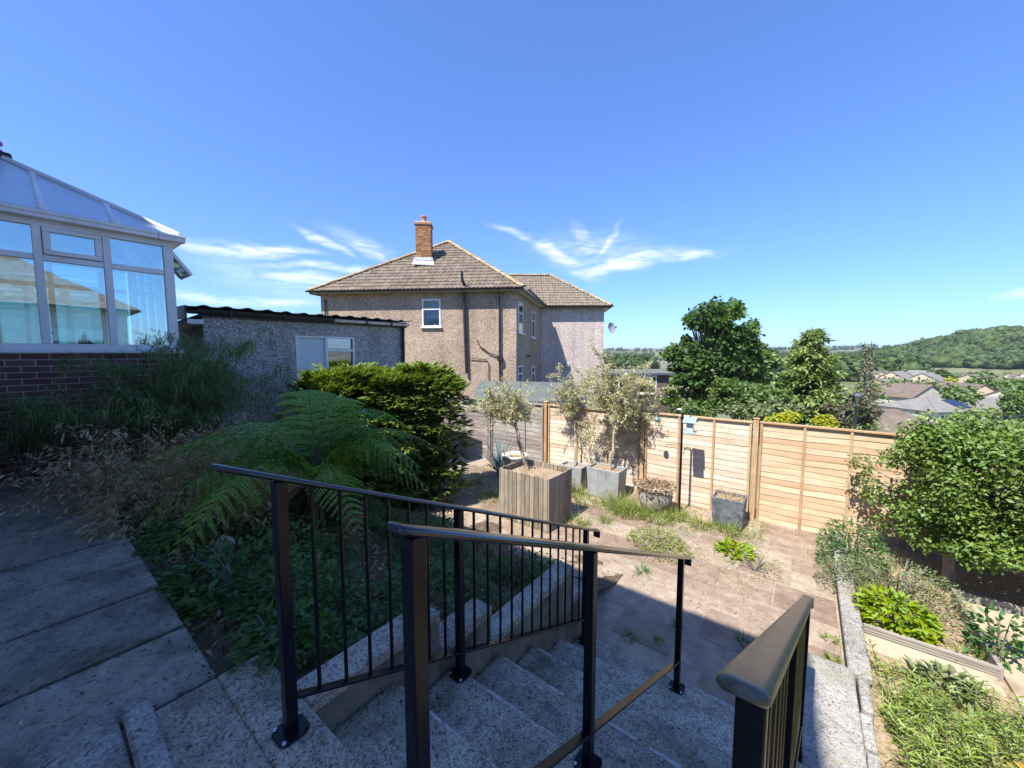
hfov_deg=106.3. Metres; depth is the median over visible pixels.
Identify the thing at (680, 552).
leaf litter
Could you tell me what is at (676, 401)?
garden bush
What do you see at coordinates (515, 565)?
shrub
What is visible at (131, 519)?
broad weed
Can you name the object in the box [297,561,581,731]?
stepped wall
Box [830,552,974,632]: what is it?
grey shrub
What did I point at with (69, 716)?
path
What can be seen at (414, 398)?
conifer hedge
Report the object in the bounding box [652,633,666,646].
joint weed
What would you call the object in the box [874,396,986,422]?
house
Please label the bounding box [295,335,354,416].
window
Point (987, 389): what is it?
house
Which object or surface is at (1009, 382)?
estate tree
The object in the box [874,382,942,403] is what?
house
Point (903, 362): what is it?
valley wood
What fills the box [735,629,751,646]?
joint weed
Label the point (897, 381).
estate tree
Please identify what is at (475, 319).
pebbledash house
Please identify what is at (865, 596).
lime plant
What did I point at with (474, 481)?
grass tuft
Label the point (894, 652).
sand strip
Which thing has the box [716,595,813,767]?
railing
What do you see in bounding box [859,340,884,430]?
conifer tree
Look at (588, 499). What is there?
grass tuft
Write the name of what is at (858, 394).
lamp post
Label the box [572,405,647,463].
shrub
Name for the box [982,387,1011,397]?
house
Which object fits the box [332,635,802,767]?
steps
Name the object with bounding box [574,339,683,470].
olive tree
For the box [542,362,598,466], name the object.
olive tree
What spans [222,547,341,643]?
bright weed
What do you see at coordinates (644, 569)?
joint weed
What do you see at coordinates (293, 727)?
railing
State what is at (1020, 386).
estate tree
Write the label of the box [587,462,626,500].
grey tub
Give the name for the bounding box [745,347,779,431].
garden bush
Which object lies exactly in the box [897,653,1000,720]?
silver leaf plant
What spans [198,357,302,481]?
bamboo
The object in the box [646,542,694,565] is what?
creeping weed
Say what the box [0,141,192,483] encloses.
conservatory
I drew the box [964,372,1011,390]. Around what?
valley tree
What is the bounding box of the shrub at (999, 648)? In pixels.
[959,601,1023,673]
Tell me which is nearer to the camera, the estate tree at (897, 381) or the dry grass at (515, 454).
the dry grass at (515, 454)
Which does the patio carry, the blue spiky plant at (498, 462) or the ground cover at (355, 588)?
the blue spiky plant at (498, 462)
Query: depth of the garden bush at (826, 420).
12.08 m
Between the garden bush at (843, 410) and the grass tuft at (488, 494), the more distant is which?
the garden bush at (843, 410)
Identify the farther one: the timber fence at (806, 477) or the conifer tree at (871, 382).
the conifer tree at (871, 382)
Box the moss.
[0,480,579,729]
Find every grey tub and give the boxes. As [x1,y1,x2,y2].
[559,460,588,489]
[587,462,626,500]
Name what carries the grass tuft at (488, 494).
on the patio
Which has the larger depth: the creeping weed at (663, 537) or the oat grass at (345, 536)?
the creeping weed at (663, 537)
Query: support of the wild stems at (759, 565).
on the patio
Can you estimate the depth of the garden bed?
2.96 m
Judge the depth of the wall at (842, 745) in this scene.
2.84 m
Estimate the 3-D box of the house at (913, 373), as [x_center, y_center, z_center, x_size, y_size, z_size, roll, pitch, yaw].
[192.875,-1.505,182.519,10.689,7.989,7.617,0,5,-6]
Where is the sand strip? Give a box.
[864,633,1007,699]
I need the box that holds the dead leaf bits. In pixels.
[0,480,859,767]
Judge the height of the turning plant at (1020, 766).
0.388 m
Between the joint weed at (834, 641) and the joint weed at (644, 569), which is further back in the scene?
the joint weed at (644, 569)
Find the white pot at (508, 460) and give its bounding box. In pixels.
[502,451,527,465]
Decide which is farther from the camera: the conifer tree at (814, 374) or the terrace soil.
the conifer tree at (814, 374)
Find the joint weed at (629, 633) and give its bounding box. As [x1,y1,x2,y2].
[618,628,641,643]
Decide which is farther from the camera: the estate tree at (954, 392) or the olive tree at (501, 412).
the estate tree at (954, 392)
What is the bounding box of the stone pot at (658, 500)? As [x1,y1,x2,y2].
[636,479,674,513]
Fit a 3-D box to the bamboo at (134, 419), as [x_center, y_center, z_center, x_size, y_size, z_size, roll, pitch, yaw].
[-4.307,0.395,4.619,2.246,1.782,2.270,4,6,37]
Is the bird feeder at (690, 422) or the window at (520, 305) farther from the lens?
the window at (520, 305)
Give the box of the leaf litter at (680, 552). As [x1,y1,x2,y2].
[436,469,824,646]
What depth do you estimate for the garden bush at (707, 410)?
15.25 m
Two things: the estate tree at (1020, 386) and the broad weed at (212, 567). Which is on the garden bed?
the broad weed at (212, 567)
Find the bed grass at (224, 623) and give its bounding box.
[127,502,530,687]
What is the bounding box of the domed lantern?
[75,331,93,343]
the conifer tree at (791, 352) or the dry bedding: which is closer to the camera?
the dry bedding
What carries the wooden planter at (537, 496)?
on the patio
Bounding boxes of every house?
[305,215,613,424]
[860,371,885,381]
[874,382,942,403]
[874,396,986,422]
[874,409,936,433]
[875,379,897,382]
[877,371,911,381]
[906,370,929,372]
[906,382,964,392]
[908,372,925,375]
[910,372,945,381]
[953,382,995,394]
[956,374,997,382]
[962,397,1020,418]
[981,377,1022,381]
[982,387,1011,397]
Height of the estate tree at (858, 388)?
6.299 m
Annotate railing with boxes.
[210,463,599,747]
[385,521,691,767]
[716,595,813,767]
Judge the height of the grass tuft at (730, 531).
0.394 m
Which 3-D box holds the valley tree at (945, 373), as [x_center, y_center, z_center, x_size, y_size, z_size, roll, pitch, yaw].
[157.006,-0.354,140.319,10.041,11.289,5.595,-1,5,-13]
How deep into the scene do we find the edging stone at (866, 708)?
2.86 m
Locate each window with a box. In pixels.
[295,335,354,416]
[420,299,441,327]
[518,301,524,334]
[518,365,522,381]
[531,311,536,338]
[531,366,534,381]
[637,375,657,394]
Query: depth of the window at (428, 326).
16.17 m
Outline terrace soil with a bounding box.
[844,534,1023,767]
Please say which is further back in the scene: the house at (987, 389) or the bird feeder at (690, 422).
the house at (987, 389)
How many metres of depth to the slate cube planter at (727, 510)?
6.49 m
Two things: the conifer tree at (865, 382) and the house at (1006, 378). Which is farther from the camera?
the house at (1006, 378)
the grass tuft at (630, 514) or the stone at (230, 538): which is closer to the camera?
the stone at (230, 538)
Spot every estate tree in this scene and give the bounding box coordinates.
[853,380,890,406]
[879,375,914,385]
[915,377,943,388]
[939,383,985,405]
[974,369,990,373]
[997,374,1023,395]
[1004,381,1023,419]
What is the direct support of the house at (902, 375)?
on the ground at (962, 371)
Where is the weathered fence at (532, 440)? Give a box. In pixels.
[443,396,543,461]
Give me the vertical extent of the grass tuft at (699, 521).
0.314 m
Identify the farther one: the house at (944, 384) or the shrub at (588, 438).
the house at (944, 384)
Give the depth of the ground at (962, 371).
325.48 m
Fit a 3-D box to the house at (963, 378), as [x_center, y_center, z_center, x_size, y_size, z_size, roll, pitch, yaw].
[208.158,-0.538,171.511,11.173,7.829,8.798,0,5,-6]
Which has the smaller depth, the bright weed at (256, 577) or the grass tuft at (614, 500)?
the bright weed at (256, 577)
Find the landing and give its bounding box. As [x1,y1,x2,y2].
[121,654,361,767]
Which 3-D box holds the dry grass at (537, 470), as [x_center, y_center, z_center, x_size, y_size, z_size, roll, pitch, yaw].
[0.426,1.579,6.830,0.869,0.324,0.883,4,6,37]
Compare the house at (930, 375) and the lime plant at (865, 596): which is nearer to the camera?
the lime plant at (865, 596)
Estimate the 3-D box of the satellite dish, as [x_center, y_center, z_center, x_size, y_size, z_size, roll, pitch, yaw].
[5.458,-3.126,21.457,0.718,0.628,0.459,1,5,10]
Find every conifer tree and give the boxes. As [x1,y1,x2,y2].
[747,326,890,434]
[780,338,800,374]
[853,343,881,428]
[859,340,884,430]
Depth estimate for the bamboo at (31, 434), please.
4.30 m
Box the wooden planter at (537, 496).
[499,459,571,531]
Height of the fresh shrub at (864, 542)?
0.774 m
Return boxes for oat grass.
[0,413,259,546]
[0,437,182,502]
[41,473,251,545]
[65,395,374,528]
[141,479,297,552]
[261,506,369,556]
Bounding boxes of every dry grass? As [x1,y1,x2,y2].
[505,447,526,456]
[512,464,556,482]
[595,463,619,475]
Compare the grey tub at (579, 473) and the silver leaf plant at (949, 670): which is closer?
the silver leaf plant at (949, 670)
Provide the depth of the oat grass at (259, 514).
3.50 m
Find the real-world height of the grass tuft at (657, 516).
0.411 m
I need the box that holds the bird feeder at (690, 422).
[682,416,698,433]
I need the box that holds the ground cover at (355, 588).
[121,472,580,672]
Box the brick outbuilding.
[601,369,675,412]
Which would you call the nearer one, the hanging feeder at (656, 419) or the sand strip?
the sand strip
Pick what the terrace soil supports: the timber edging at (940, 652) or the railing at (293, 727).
the timber edging at (940, 652)
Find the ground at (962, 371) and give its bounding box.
[79,348,1023,543]
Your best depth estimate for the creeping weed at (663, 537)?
6.01 m
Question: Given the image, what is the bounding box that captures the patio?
[414,454,845,706]
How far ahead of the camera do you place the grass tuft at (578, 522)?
6.63 m
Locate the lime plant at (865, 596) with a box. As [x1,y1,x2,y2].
[850,583,948,644]
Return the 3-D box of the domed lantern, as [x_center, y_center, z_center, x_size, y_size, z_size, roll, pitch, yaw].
[-5.731,-0.461,5.159,0.400,0.490,0.400,4,6,37]
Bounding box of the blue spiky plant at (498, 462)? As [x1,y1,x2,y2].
[479,431,516,471]
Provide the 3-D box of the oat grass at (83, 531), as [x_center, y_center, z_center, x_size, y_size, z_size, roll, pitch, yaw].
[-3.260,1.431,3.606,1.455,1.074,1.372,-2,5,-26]
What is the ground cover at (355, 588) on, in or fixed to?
on the garden bed
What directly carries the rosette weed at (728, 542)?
on the patio
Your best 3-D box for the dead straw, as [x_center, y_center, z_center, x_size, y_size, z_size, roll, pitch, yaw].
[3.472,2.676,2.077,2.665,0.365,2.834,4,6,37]
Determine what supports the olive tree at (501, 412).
on the wooden planter at (537, 496)
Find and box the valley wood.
[603,343,932,381]
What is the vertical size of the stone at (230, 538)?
0.120 m
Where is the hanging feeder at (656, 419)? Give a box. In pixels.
[654,406,681,421]
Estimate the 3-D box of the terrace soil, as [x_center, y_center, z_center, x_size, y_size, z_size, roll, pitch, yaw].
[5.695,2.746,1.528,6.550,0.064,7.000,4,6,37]
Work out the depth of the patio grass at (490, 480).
6.54 m
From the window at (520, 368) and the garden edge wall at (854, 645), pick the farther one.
the window at (520, 368)
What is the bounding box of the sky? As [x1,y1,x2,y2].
[0,0,1023,348]
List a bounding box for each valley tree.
[926,368,956,378]
[943,376,958,381]
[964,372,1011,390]
[996,388,1023,420]
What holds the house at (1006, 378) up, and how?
on the ground at (962, 371)
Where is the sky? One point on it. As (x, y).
(852, 170)
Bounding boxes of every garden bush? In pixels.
[659,383,686,413]
[679,403,719,417]
[706,377,775,419]
[716,395,809,426]
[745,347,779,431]
[753,381,808,408]
[763,409,802,423]
[809,414,839,427]
[820,392,885,428]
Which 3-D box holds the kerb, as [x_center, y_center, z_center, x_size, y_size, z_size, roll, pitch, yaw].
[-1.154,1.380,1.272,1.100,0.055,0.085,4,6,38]
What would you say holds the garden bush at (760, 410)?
on the ground at (962, 371)
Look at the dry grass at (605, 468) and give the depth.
7.94 m
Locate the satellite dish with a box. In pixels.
[603,323,616,333]
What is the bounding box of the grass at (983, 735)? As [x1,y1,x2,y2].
[862,636,1023,767]
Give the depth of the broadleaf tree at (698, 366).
24.23 m
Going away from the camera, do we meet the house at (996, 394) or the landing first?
the landing
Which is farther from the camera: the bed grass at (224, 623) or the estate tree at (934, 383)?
the estate tree at (934, 383)
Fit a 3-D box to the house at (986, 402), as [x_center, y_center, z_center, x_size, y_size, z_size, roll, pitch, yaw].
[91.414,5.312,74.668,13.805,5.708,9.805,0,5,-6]
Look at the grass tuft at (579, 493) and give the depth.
8.01 m
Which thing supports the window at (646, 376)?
in the brick outbuilding
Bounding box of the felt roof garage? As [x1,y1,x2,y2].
[473,381,590,406]
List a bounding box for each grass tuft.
[467,469,487,485]
[470,487,498,504]
[562,510,593,527]
[572,479,590,497]
[572,491,609,507]
[591,487,642,516]
[597,506,614,525]
[602,492,654,520]
[640,506,677,525]
[655,500,691,522]
[687,510,715,534]
[709,517,752,541]
[931,630,988,661]
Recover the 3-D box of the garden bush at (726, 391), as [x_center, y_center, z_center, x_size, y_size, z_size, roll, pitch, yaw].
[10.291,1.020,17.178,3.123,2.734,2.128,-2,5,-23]
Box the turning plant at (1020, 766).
[1006,761,1023,767]
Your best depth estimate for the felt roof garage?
13.11 m
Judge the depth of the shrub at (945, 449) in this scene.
4.36 m
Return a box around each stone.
[214,536,234,552]
[856,675,881,767]
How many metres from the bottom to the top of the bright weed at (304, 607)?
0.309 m
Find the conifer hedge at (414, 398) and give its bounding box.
[272,358,479,511]
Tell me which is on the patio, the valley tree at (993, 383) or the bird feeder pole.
the bird feeder pole
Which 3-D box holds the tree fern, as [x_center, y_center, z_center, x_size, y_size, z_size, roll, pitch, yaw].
[-2.193,1.026,3.999,2.108,1.880,2.779,4,6,37]
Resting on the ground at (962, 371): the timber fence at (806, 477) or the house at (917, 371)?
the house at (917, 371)
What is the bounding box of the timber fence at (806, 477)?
[544,401,1023,570]
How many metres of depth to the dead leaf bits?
2.53 m
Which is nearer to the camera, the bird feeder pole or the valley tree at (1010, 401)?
the bird feeder pole
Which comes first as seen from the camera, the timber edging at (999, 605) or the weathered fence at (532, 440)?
the timber edging at (999, 605)
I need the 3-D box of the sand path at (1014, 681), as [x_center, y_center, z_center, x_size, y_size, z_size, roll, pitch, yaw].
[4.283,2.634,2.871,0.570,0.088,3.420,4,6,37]
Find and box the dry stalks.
[711,480,745,500]
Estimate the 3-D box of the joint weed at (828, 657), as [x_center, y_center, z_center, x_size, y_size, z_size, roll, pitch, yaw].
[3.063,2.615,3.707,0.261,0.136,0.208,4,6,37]
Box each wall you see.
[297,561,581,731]
[802,653,866,767]
[830,531,872,686]
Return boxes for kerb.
[121,696,173,767]
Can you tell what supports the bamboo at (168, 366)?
on the garden bed
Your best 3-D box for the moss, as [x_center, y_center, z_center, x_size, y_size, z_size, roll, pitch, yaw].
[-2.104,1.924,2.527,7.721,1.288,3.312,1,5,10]
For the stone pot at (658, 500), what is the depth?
6.97 m
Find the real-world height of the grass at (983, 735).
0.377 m
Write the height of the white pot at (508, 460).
0.530 m
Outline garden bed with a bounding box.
[91,459,623,680]
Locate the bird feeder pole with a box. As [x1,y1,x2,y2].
[674,408,690,513]
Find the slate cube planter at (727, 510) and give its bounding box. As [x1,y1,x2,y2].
[711,490,747,530]
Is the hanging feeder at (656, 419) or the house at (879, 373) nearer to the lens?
the hanging feeder at (656, 419)
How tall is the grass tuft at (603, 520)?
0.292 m
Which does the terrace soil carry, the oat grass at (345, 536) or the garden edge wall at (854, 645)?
the garden edge wall at (854, 645)
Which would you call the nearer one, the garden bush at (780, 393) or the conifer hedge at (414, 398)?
the conifer hedge at (414, 398)
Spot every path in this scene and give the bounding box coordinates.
[0,470,215,767]
[963,601,1023,708]
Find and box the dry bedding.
[632,475,678,494]
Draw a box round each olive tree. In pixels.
[463,373,540,471]
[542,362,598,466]
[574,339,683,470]
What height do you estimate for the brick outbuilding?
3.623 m
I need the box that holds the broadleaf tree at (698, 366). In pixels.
[658,295,781,408]
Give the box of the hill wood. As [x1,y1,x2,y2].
[832,325,1023,369]
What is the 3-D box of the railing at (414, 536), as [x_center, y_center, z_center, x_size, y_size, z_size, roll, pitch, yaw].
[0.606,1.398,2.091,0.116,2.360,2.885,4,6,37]
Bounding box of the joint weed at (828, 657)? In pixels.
[815,647,841,664]
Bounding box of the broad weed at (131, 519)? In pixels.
[116,500,174,535]
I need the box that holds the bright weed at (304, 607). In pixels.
[223,597,338,675]
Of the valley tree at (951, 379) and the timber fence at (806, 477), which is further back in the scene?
the valley tree at (951, 379)
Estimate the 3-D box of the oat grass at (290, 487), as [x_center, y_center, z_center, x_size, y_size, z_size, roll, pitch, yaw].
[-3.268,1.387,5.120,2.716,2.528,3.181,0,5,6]
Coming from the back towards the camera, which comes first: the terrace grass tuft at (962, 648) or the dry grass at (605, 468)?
the dry grass at (605, 468)
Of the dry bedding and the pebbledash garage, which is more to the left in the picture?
the pebbledash garage
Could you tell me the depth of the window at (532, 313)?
19.38 m
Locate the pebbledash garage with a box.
[177,305,411,476]
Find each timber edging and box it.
[863,623,1000,679]
[950,589,1023,616]
[951,590,1004,680]
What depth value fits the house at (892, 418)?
34.85 m
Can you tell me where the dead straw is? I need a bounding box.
[850,651,1023,767]
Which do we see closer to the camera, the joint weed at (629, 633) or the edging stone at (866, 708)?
the edging stone at (866, 708)
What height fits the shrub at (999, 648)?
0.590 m
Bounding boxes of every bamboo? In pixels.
[0,380,106,485]
[3,347,252,462]
[89,327,281,462]
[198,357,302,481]
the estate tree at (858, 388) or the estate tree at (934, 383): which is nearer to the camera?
the estate tree at (858, 388)
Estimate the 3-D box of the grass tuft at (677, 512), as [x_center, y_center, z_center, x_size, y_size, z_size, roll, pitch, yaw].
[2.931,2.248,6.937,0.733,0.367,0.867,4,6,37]
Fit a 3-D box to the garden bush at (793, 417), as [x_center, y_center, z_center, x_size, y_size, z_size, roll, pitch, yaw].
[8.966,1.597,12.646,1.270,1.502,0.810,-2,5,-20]
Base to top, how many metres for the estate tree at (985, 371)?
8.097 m
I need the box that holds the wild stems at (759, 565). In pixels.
[730,546,784,580]
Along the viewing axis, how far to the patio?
4.87 m
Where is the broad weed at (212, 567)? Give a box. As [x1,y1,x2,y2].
[155,528,299,614]
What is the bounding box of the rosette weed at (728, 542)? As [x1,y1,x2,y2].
[713,536,759,560]
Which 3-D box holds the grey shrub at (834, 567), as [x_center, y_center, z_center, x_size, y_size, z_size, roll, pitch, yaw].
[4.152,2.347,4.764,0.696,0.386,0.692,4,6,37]
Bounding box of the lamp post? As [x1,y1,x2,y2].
[851,391,862,428]
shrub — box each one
[493,546,545,590]
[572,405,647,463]
[812,554,882,592]
[814,515,894,581]
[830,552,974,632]
[844,405,1023,585]
[959,601,1023,673]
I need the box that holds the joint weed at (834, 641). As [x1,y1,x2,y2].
[817,628,842,647]
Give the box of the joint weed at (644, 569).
[633,560,651,576]
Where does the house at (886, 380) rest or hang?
on the ground at (962, 371)
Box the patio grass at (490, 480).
[432,464,770,614]
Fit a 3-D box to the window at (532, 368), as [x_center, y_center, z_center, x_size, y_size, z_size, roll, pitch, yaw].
[1.121,-0.330,19.809,0.533,1.155,1.019,4,6,37]
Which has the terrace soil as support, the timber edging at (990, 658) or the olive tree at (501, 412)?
the timber edging at (990, 658)
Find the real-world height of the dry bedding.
0.230 m
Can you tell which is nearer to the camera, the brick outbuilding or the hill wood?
the brick outbuilding
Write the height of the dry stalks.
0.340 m
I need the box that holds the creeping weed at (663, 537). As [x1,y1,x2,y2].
[625,525,685,553]
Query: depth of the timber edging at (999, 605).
4.26 m
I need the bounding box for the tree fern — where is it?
[102,390,442,562]

